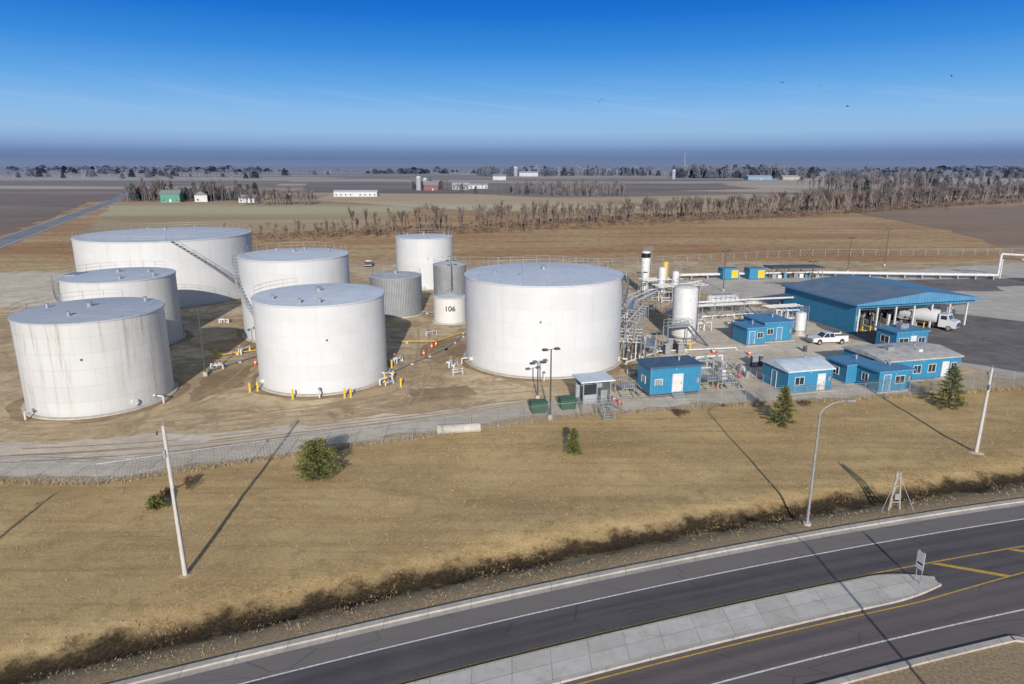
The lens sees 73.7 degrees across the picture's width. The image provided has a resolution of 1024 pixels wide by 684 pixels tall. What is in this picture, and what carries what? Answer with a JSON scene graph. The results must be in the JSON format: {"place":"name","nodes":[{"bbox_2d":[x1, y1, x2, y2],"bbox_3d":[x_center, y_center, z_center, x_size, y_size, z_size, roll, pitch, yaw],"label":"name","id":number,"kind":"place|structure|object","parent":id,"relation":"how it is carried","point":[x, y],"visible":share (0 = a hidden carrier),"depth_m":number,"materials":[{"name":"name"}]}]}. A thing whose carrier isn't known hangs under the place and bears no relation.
{"place":"outdoors","nodes":[
{"label":"outdoors","id":0,"kind":"place"},
{"bbox_2d":[0,272,71,306],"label":"gravel path","id":1,"kind":"structure","parent":0,"point":[17,287],"depth_m":155.38,"materials":[{"name":"gravel"}]},
{"bbox_2d":[0,191,128,248],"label":"road","id":2,"kind":"structure","parent":0,"point":[17,236],"depth_m":325.13,"materials":[{"name":"asphalt"}]},
{"bbox_2d":[0,186,265,188],"bbox_3d":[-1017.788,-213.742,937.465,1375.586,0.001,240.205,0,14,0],"label":"tan field","id":3,"kind":"structure","parent":0,"point":[66,187],"depth_m":887.23,"materials":[{"name":"soil"}]},
{"bbox_2d":[0,189,267,233],"bbox_3d":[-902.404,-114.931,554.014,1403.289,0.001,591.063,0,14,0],"label":"ploughed field","id":4,"kind":"structure","parent":0,"point":[22,207],"depth_m":536.48,"materials":[{"name":"soil"}]},
{"bbox_2d":[122,176,260,200],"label":"farmstead trees","id":5,"kind":"object","parent":4,"relation":"on","point":[135,193],"visible":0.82,"depth_m":546.31,"materials":[{"name":"plant"}]},
{"bbox_2d":[0,181,287,185],"bbox_3d":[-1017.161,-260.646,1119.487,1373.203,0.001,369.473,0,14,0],"label":"ploughed field","id":6,"kind":"structure","parent":0,"point":[102,183],"depth_m":1091.03,"materials":[{"name":"soil"}]},
{"bbox_2d":[0,176,340,180],"bbox_3d":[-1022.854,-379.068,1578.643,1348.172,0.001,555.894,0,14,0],"label":"tan field","id":7,"kind":"structure","parent":0,"point":[4,178],"depth_m":1524.80,"materials":[{"name":"soil"}]},
{"bbox_2d":[159,190,184,201],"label":"green barn","id":8,"kind":"structure","parent":0,"point":[171,195],"depth_m":525.63,"materials":[{"name":"metal"}]},
{"bbox_2d":[81,201,420,233],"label":"harvested field","id":9,"kind":"structure","parent":0,"point":[163,214],"depth_m":384.49,"materials":[{"name":"plant"}]},
{"bbox_2d":[237,186,315,205],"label":"farmstead trees","id":10,"kind":"object","parent":9,"relation":"on","point":[284,196],"visible":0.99,"depth_m":490.34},
{"bbox_2d":[0,379,882,476],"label":"gravel road","id":11,"kind":"structure","parent":0,"point":[9,448],"depth_m":69.80,"materials":[{"name":"gravel"}]},
{"bbox_2d":[0,315,712,462],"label":"tyre tracks","id":12,"kind":"object","parent":11,"relation":"on","point":[402,399],"visible":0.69,"depth_m":76.21,"materials":[{"name":"soil"}]},
{"bbox_2d":[528,398,547,413],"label":"dumpster","id":13,"kind":"object","parent":11,"relation":"on","point":[533,402],"visible":0.85,"depth_m":76.58,"materials":[{"name":"green paint"}]},
{"bbox_2d":[636,355,704,399],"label":"blue shed","id":14,"kind":"structure","parent":11,"relation":"on","point":[670,375],"depth_m":82.35,"materials":[{"name":"metal"}]},
{"bbox_2d":[757,380,834,394],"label":"slab","id":15,"kind":"structure","parent":11,"relation":"on","point":[771,386],"depth_m":84.55,"materials":[{"name":"concrete"}]},
{"bbox_2d":[762,362,831,391],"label":"walls","id":16,"kind":"structure","parent":15,"relation":"on","point":[810,380],"depth_m":84.05,"materials":[{"name":"blue metal"}]},
{"bbox_2d":[761,356,835,372],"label":"roof","id":17,"kind":"structure","parent":16,"relation":"on","point":[800,364],"depth_m":84.61,"materials":[{"name":"metal"}]},
{"bbox_2d":[316,194,640,212],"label":"stubble field","id":18,"kind":"structure","parent":0,"point":[453,201],"depth_m":536.48,"materials":[{"name":"plant"}]},
{"bbox_2d":[0,166,1023,683],"bbox_3d":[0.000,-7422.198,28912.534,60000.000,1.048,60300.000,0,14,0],"label":"ground","id":19,"kind":"structure","parent":0,"point":[52,518],"depth_m":57.65,"materials":[{"name":"brown plant"}]},
{"bbox_2d":[144,493,167,509],"bbox_3d":[-28.893,13.101,55.380,1.806,1.589,1.874,-3,15,-12],"label":"shrub","id":20,"kind":"object","parent":19,"relation":"on","point":[155,502],"visible":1,"depth_m":55.18,"materials":[{"name":"green plant"}]},
{"bbox_2d":[156,422,192,578],"bbox_3d":[-22.200,10.663,45.087,1.800,11.452,1.755,0,14,0],"label":"utility pole","id":21,"kind":"object","parent":19,"relation":"on","point":[185,573],"visible":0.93,"depth_m":45.06,"materials":[{"name":"metal"}]},
{"bbox_2d":[0,168,366,178],"bbox_3d":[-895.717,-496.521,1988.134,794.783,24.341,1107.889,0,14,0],"label":"woodland","id":22,"kind":"object","parent":19,"relation":"on","point":[148,173],"visible":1,"depth_m":1732.25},
{"bbox_2d":[290,437,343,482],"bbox_3d":[-17.139,10.461,60.023,4.638,4.385,4.846,13,19,40],"label":"evergreen bush","id":23,"kind":"object","parent":19,"relation":"on","point":[314,453],"visible":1,"depth_m":59.55,"materials":[{"name":"green plant"}]},
{"bbox_2d":[333,190,378,196],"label":"long white shed","id":24,"kind":"structure","parent":19,"relation":"on","point":[356,193],"depth_m":621.44,"materials":[{"name":"metal"}]},
{"bbox_2d":[0,259,1023,483],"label":"yard","id":25,"kind":"structure","parent":19,"relation":"on","point":[241,400],"depth_m":88.32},
{"bbox_2d":[5,378,190,423],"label":"damp soil","id":26,"kind":"structure","parent":25,"relation":"on","point":[13,410],"depth_m":77.50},
{"bbox_2d":[8,289,177,419],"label":"storage tank","id":27,"kind":"object","parent":26,"relation":"on","point":[83,358],"visible":1,"depth_m":75.57,"materials":[{"name":"metal"}]},
{"bbox_2d":[51,261,185,344],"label":"storage tank","id":28,"kind":"object","parent":25,"relation":"on","point":[159,283],"visible":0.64,"depth_m":103.56,"materials":[{"name":"metal"}]},
{"bbox_2d":[70,222,252,307],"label":"storage tank","id":29,"kind":"object","parent":25,"relation":"on","point":[198,260],"visible":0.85,"depth_m":135.08,"materials":[{"name":"metal"}]},
{"bbox_2d":[188,365,253,402],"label":"damp soil","id":30,"kind":"structure","parent":25,"relation":"on","point":[211,381],"depth_m":87.88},
{"bbox_2d":[195,338,255,352],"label":"damp soil","id":31,"kind":"structure","parent":25,"relation":"on","point":[226,345],"depth_m":106.00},
{"bbox_2d":[231,242,349,342],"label":"storage tank","id":32,"kind":"object","parent":25,"relation":"on","point":[303,265],"visible":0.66,"depth_m":106.60,"materials":[{"name":"metal"}]},
{"bbox_2d":[250,360,397,400],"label":"damp soil","id":33,"kind":"structure","parent":25,"relation":"on","point":[253,385],"depth_m":84.00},
{"bbox_2d":[250,278,392,397],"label":"storage tank","id":34,"kind":"object","parent":33,"relation":"on","point":[323,339],"visible":0.97,"depth_m":82.99,"materials":[{"name":"metal"}]},
{"bbox_2d":[369,266,423,318],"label":"steel tank","id":35,"kind":"object","parent":25,"relation":"on","point":[402,294],"visible":0.91,"depth_m":124.81,"materials":[{"name":"metal"}]},
{"bbox_2d":[395,229,452,290],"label":"storage tank","id":36,"kind":"object","parent":25,"relation":"on","point":[423,251],"visible":0.77,"depth_m":152.30,"materials":[{"name":"metal"}]},
{"bbox_2d":[419,337,465,364],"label":"damp soil","id":37,"kind":"structure","parent":25,"relation":"on","point":[454,350],"depth_m":103.14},
{"bbox_2d":[409,385,477,401],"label":"damp soil","id":38,"kind":"structure","parent":25,"relation":"on","point":[451,392],"depth_m":83.63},
{"bbox_2d":[432,287,465,324],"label":"storage tank","id":39,"kind":"object","parent":25,"relation":"on","point":[449,307],"visible":0.95,"depth_m":119.88,"materials":[{"name":"white metal"}]},
{"bbox_2d":[433,256,465,294],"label":"steel tank","id":40,"kind":"object","parent":25,"relation":"on","point":[441,275],"visible":0.84,"depth_m":138.91,"materials":[{"name":"metal"}]},
{"bbox_2d":[437,422,480,434],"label":"culvert pipe","id":41,"kind":"object","parent":25,"relation":"on","point":[467,428],"visible":0.94,"depth_m":70.83,"materials":[{"name":"concrete"}]},
{"bbox_2d":[0,370,1022,484],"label":"chain link fence","id":42,"kind":"object","parent":25,"relation":"on","point":[722,390],"visible":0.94,"depth_m":70.69,"materials":[{"name":"metal"}]},
{"bbox_2d":[461,256,628,380],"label":"storage tank","id":43,"kind":"object","parent":25,"relation":"on","point":[520,317],"visible":1,"depth_m":89.86,"materials":[{"name":"metal"}]},
{"bbox_2d":[459,346,631,381],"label":"damp soil","id":44,"kind":"structure","parent":25,"relation":"on","point":[609,372],"depth_m":92.59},
{"bbox_2d":[572,372,625,420],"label":"steel guard booth","id":45,"kind":"object","parent":25,"relation":"on","point":[593,386],"visible":0.95,"depth_m":76.49,"materials":[{"name":"metal"}]},
{"bbox_2d":[615,375,641,397],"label":"access platform","id":46,"kind":"structure","parent":25,"relation":"on","point":[624,385],"depth_m":82.20,"materials":[{"name":"metal"}]},
{"bbox_2d":[618,325,642,360],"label":"pipe manifold","id":47,"kind":"object","parent":25,"relation":"on","point":[623,346],"visible":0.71,"depth_m":98.57,"materials":[{"name":"white paint"}]},
{"bbox_2d":[621,303,648,343],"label":"pipe manifold","id":48,"kind":"object","parent":25,"relation":"on","point":[627,320],"visible":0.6,"depth_m":111.43,"materials":[{"name":"white paint"}]},
{"bbox_2d":[622,289,662,322],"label":"pipe manifold","id":49,"kind":"object","parent":25,"relation":"on","point":[643,297],"visible":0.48,"depth_m":127.40,"materials":[{"name":"white paint"}]},
{"bbox_2d":[639,246,651,292],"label":"vent stack","id":50,"kind":"object","parent":25,"relation":"on","point":[646,255],"visible":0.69,"depth_m":147.17,"materials":[{"name":"metal"}]},
{"bbox_2d":[651,282,708,304],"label":"pipe manifold","id":51,"kind":"object","parent":25,"relation":"on","point":[669,286],"visible":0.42,"depth_m":139.53,"materials":[{"name":"white paint"}]},
{"bbox_2d":[662,318,710,346],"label":"access platform","id":52,"kind":"structure","parent":25,"relation":"on","point":[676,325],"depth_m":103.98,"materials":[{"name":"metal"}]},
{"bbox_2d":[622,280,793,318],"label":"elevated pipeline","id":53,"kind":"object","parent":25,"relation":"on","point":[721,300],"visible":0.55,"depth_m":126.43,"materials":[{"name":"white paint"}]},
{"bbox_2d":[854,360,915,392],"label":"blue annex","id":54,"kind":"object","parent":25,"relation":"on","point":[870,372],"visible":0.86,"depth_m":84.65,"materials":[{"name":"metal"}]},
{"bbox_2d":[5,165,1023,173],"bbox_3d":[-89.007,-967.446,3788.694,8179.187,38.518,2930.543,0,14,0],"label":"distant woods","id":55,"kind":"object","parent":19,"relation":"on","point":[43,169],"visible":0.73,"depth_m":3188.78,"materials":[{"name":"plant"}]},
{"bbox_2d":[453,180,602,194],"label":"woodland","id":56,"kind":"object","parent":19,"relation":"on","point":[527,190],"visible":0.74,"depth_m":700.88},
{"bbox_2d":[51,198,1023,246],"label":"brush line","id":57,"kind":"object","parent":19,"relation":"on","point":[873,209],"visible":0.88,"depth_m":343.92,"materials":[{"name":"plant"}]},
{"bbox_2d":[476,164,666,175],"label":"woodland","id":58,"kind":"object","parent":19,"relation":"on","point":[492,170],"visible":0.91,"depth_m":1941.80,"materials":[{"name":"plant"}]},
{"bbox_2d":[564,427,582,455],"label":"pine tree","id":59,"kind":"object","parent":19,"relation":"on","point":[573,440],"visible":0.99,"depth_m":65.67,"materials":[{"name":"green plant"}]},
{"bbox_2d":[541,178,631,195],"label":"woodland","id":60,"kind":"object","parent":19,"relation":"on","point":[591,186],"visible":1,"depth_m":645.43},
{"bbox_2d":[222,178,1023,239],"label":"tree line","id":61,"kind":"object","parent":19,"relation":"on","point":[983,189],"visible":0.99,"depth_m":371.02,"materials":[{"name":"plant"}]},
{"bbox_2d":[251,195,1016,238],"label":"brush line","id":62,"kind":"object","parent":19,"relation":"on","point":[604,218],"visible":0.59,"depth_m":348.81,"materials":[{"name":"plant"}]},
{"bbox_2d":[669,162,789,177],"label":"woodland","id":63,"kind":"object","parent":19,"relation":"on","point":[694,170],"visible":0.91,"depth_m":1587.53,"materials":[{"name":"plant"}]},
{"bbox_2d":[766,385,797,427],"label":"pine tree","id":64,"kind":"object","parent":19,"relation":"on","point":[782,397],"visible":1,"depth_m":72.82,"materials":[{"name":"green plant"}]},
{"bbox_2d":[612,247,1023,265],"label":"chain link fence","id":65,"kind":"object","parent":19,"relation":"on","point":[1018,248],"visible":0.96,"depth_m":211.15,"materials":[{"name":"metal"}]},
{"bbox_2d":[803,398,855,525],"bbox_3d":[24.220,9.263,52.223,3.094,10.198,0.600,-3,15,-12],"label":"street lamp","id":66,"kind":"object","parent":19,"relation":"on","point":[806,522],"visible":1,"depth_m":51.96,"materials":[{"name":"metal"}]},
{"bbox_2d":[797,169,970,192],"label":"woodland","id":67,"kind":"object","parent":19,"relation":"on","point":[868,181],"visible":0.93,"depth_m":730.19,"materials":[{"name":"plant"}]},
{"bbox_2d":[755,165,1023,178],"bbox_3d":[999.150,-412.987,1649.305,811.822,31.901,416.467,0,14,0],"label":"woodland","id":68,"kind":"object","parent":19,"relation":"on","point":[978,172],"visible":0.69,"depth_m":1603.87,"materials":[{"name":"plant"}]},
{"bbox_2d":[881,471,913,511],"bbox_3d":[31.100,12.304,55.246,2.627,4.016,1.284,0,14,0],"label":"wooden marker frame","id":69,"kind":"object","parent":19,"relation":"on","point":[895,496],"visible":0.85,"depth_m":55.10,"materials":[{"name":"grey wood"}]},
{"bbox_2d":[817,636,1014,683],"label":"kerb","id":70,"kind":"structure","parent":19,"relation":"on","point":[870,673],"depth_m":38.31,"materials":[{"name":"concrete"}]},
{"bbox_2d":[927,364,970,409],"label":"pine tree","id":71,"kind":"object","parent":19,"relation":"on","point":[955,374],"visible":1,"depth_m":78.11,"materials":[{"name":"green plant"}]},
{"bbox_2d":[912,171,1023,187],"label":"woodland","id":72,"kind":"object","parent":19,"relation":"on","point":[997,178],"visible":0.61,"depth_m":903.06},
{"bbox_2d":[967,365,993,454],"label":"utility pole","id":73,"kind":"object","parent":19,"relation":"on","point":[980,432],"visible":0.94,"depth_m":65.44,"materials":[{"name":"metal"}]},
{"bbox_2d":[0,0,1023,166],"label":"sky","id":74,"kind":"structure","parent":0,"point":[83,82],"materials":[{"name":"blue"}]},
{"bbox_2d":[301,183,755,192],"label":"ploughed field","id":75,"kind":"structure","parent":0,"point":[380,187],"depth_m":884.93,"materials":[{"name":"soil"}]},
{"bbox_2d":[137,502,1023,683],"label":"curb","id":76,"kind":"structure","parent":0,"point":[303,645],"depth_m":44.62,"materials":[{"name":"concrete"}]},
{"bbox_2d":[157,505,1023,683],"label":"road","id":77,"kind":"structure","parent":0,"point":[414,660],"depth_m":41.88,"materials":[{"name":"asphalt"}]},
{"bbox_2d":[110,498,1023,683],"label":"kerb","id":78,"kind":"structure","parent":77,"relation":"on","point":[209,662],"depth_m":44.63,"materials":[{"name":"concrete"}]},
{"bbox_2d":[239,518,1023,683],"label":"white lane marking","id":79,"kind":"object","parent":77,"relation":"on","point":[601,598],"visible":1,"depth_m":43.75,"materials":[{"name":"paint"}]},
{"bbox_2d":[406,574,934,683],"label":"median kerb","id":80,"kind":"structure","parent":77,"relation":"on","point":[477,666],"depth_m":41.28,"materials":[{"name":"concrete"}]},
{"bbox_2d":[415,575,938,683],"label":"traffic median","id":81,"kind":"object","parent":77,"relation":"on","point":[550,665],"visible":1,"depth_m":40.58,"materials":[{"name":"concrete"}]},
{"bbox_2d":[395,545,1023,683],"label":"yellow lane marking","id":82,"kind":"object","parent":77,"relation":"on","point":[692,612],"visible":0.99,"depth_m":42.52,"materials":[{"name":"paint"}]},
{"bbox_2d":[544,583,941,683],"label":"median kerb","id":83,"kind":"structure","parent":77,"relation":"on","point":[657,656],"depth_m":40.23,"materials":[{"name":"concrete"}]},
{"bbox_2d":[578,572,1023,683],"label":"yellow lane marking","id":84,"kind":"object","parent":77,"relation":"on","point":[794,630],"visible":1,"depth_m":40.88,"materials":[{"name":"paint"}]},
{"bbox_2d":[712,609,1023,683],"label":"white lane marking","id":85,"kind":"object","parent":77,"relation":"on","point":[863,646],"visible":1,"depth_m":39.60,"materials":[{"name":"paint"}]},
{"bbox_2d":[604,194,858,209],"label":"stubble field","id":86,"kind":"structure","parent":0,"point":[639,199],"depth_m":586.14,"materials":[{"name":"plant"}]},
{"bbox_2d":[660,307,870,377],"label":"gravel path","id":87,"kind":"structure","parent":0,"point":[720,335],"depth_m":105.43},
{"bbox_2d":[671,278,700,343],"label":"pressure vessel","id":88,"kind":"object","parent":87,"relation":"on","point":[686,300],"visible":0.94,"depth_m":106.16,"materials":[{"name":"metal"}]},
{"bbox_2d":[705,289,738,311],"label":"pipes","id":89,"kind":"object","parent":87,"relation":"on","point":[709,297],"visible":0.64,"depth_m":130.00,"materials":[{"name":"metal"}]},
{"bbox_2d":[697,301,761,320],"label":"pipe manifold","id":90,"kind":"object","parent":87,"relation":"on","point":[722,305],"visible":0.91,"depth_m":124.81,"materials":[{"name":"white paint"}]},
{"bbox_2d":[729,320,768,346],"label":"blue shed","id":91,"kind":"structure","parent":87,"relation":"on","point":[749,333],"depth_m":106.19,"materials":[{"name":"metal"}]},
{"bbox_2d":[742,313,795,342],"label":"blue shed","id":92,"kind":"structure","parent":87,"relation":"on","point":[780,329],"depth_m":108.53,"materials":[{"name":"metal"}]},
{"bbox_2d":[762,303,803,319],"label":"pipe manifold","id":93,"kind":"object","parent":87,"relation":"on","point":[783,309],"visible":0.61,"depth_m":121.81,"materials":[{"name":"white paint"}]},
{"bbox_2d":[792,306,809,335],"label":"pressure vessel","id":94,"kind":"object","parent":87,"relation":"on","point":[801,322],"visible":0.99,"depth_m":111.97,"materials":[{"name":"metal"}]},
{"bbox_2d":[806,331,848,344],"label":"pickup truck","id":95,"kind":"object","parent":87,"relation":"on","point":[820,337],"visible":1,"depth_m":106.29,"materials":[{"name":"white paint"}]},
{"bbox_2d":[825,354,872,384],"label":"blue shed","id":96,"kind":"structure","parent":87,"relation":"on","point":[845,366],"depth_m":88.03,"materials":[{"name":"metal"}]},
{"bbox_2d":[911,376,950,381],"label":"slab","id":97,"kind":"structure","parent":87,"relation":"on","point":[912,380],"depth_m":89.28,"materials":[{"name":"concrete"}]},
{"bbox_2d":[843,349,959,378],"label":"walls","id":98,"kind":"structure","parent":97,"relation":"on","point":[924,373],"depth_m":89.08,"materials":[{"name":"blue metal"}]},
{"bbox_2d":[842,341,963,362],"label":"roof","id":99,"kind":"structure","parent":98,"relation":"on","point":[903,351],"depth_m":90.28,"materials":[{"name":"metal"}]},
{"bbox_2d":[701,263,1023,376],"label":"concrete yard","id":100,"kind":"structure","parent":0,"point":[1007,303],"depth_m":152.80,"materials":[{"name":"concrete"}]},
{"bbox_2d":[717,267,739,278],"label":"blue container","id":101,"kind":"object","parent":100,"relation":"on","point":[731,272],"visible":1,"depth_m":167.28,"materials":[{"name":"metal"}]},
{"bbox_2d":[744,267,766,279],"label":"blue container","id":102,"kind":"object","parent":100,"relation":"on","point":[754,273],"visible":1,"depth_m":167.29,"materials":[{"name":"metal"}]},
{"bbox_2d":[763,264,825,278],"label":"open canopy","id":103,"kind":"object","parent":100,"relation":"on","point":[784,275],"visible":0.91,"depth_m":169.90,"materials":[{"name":"metal"}]},
{"bbox_2d":[679,253,1023,279],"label":"elevated pipeline","id":104,"kind":"object","parent":100,"relation":"on","point":[921,274],"visible":0.75,"depth_m":168.96,"materials":[{"name":"white paint"}]},
{"bbox_2d":[724,178,1023,188],"bbox_3d":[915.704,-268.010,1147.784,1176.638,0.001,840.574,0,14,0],"label":"tan field","id":105,"kind":"structure","parent":0,"point":[774,183],"depth_m":1088.20,"materials":[{"name":"plant"}]},
{"bbox_2d":[773,278,1023,290],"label":"asphalt drive","id":106,"kind":"structure","parent":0,"point":[983,284],"depth_m":161.87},
{"bbox_2d":[778,299,1023,372],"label":"asphalt drive","id":107,"kind":"structure","parent":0,"point":[990,341],"depth_m":110.23,"materials":[{"name":"asphalt"}]},
{"bbox_2d":[781,274,982,333],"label":"truck loading rack","id":108,"kind":"object","parent":107,"relation":"on","point":[842,301],"visible":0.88,"depth_m":118.31,"materials":[{"name":"blue metal"}]},
{"bbox_2d":[875,323,930,343],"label":"blue kiosk","id":109,"kind":"object","parent":107,"relation":"on","point":[902,332],"visible":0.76,"depth_m":103.15,"materials":[{"name":"metal"}]},
{"bbox_2d":[896,306,960,330],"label":"tank truck","id":110,"kind":"object","parent":107,"relation":"on","point":[946,320],"visible":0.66,"depth_m":116.78,"materials":[{"name":"white paint"}]},
{"bbox_2d":[854,205,1023,250],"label":"ploughed field","id":111,"kind":"structure","parent":0,"point":[1002,226],"depth_m":349.16,"materials":[{"name":"soil"}]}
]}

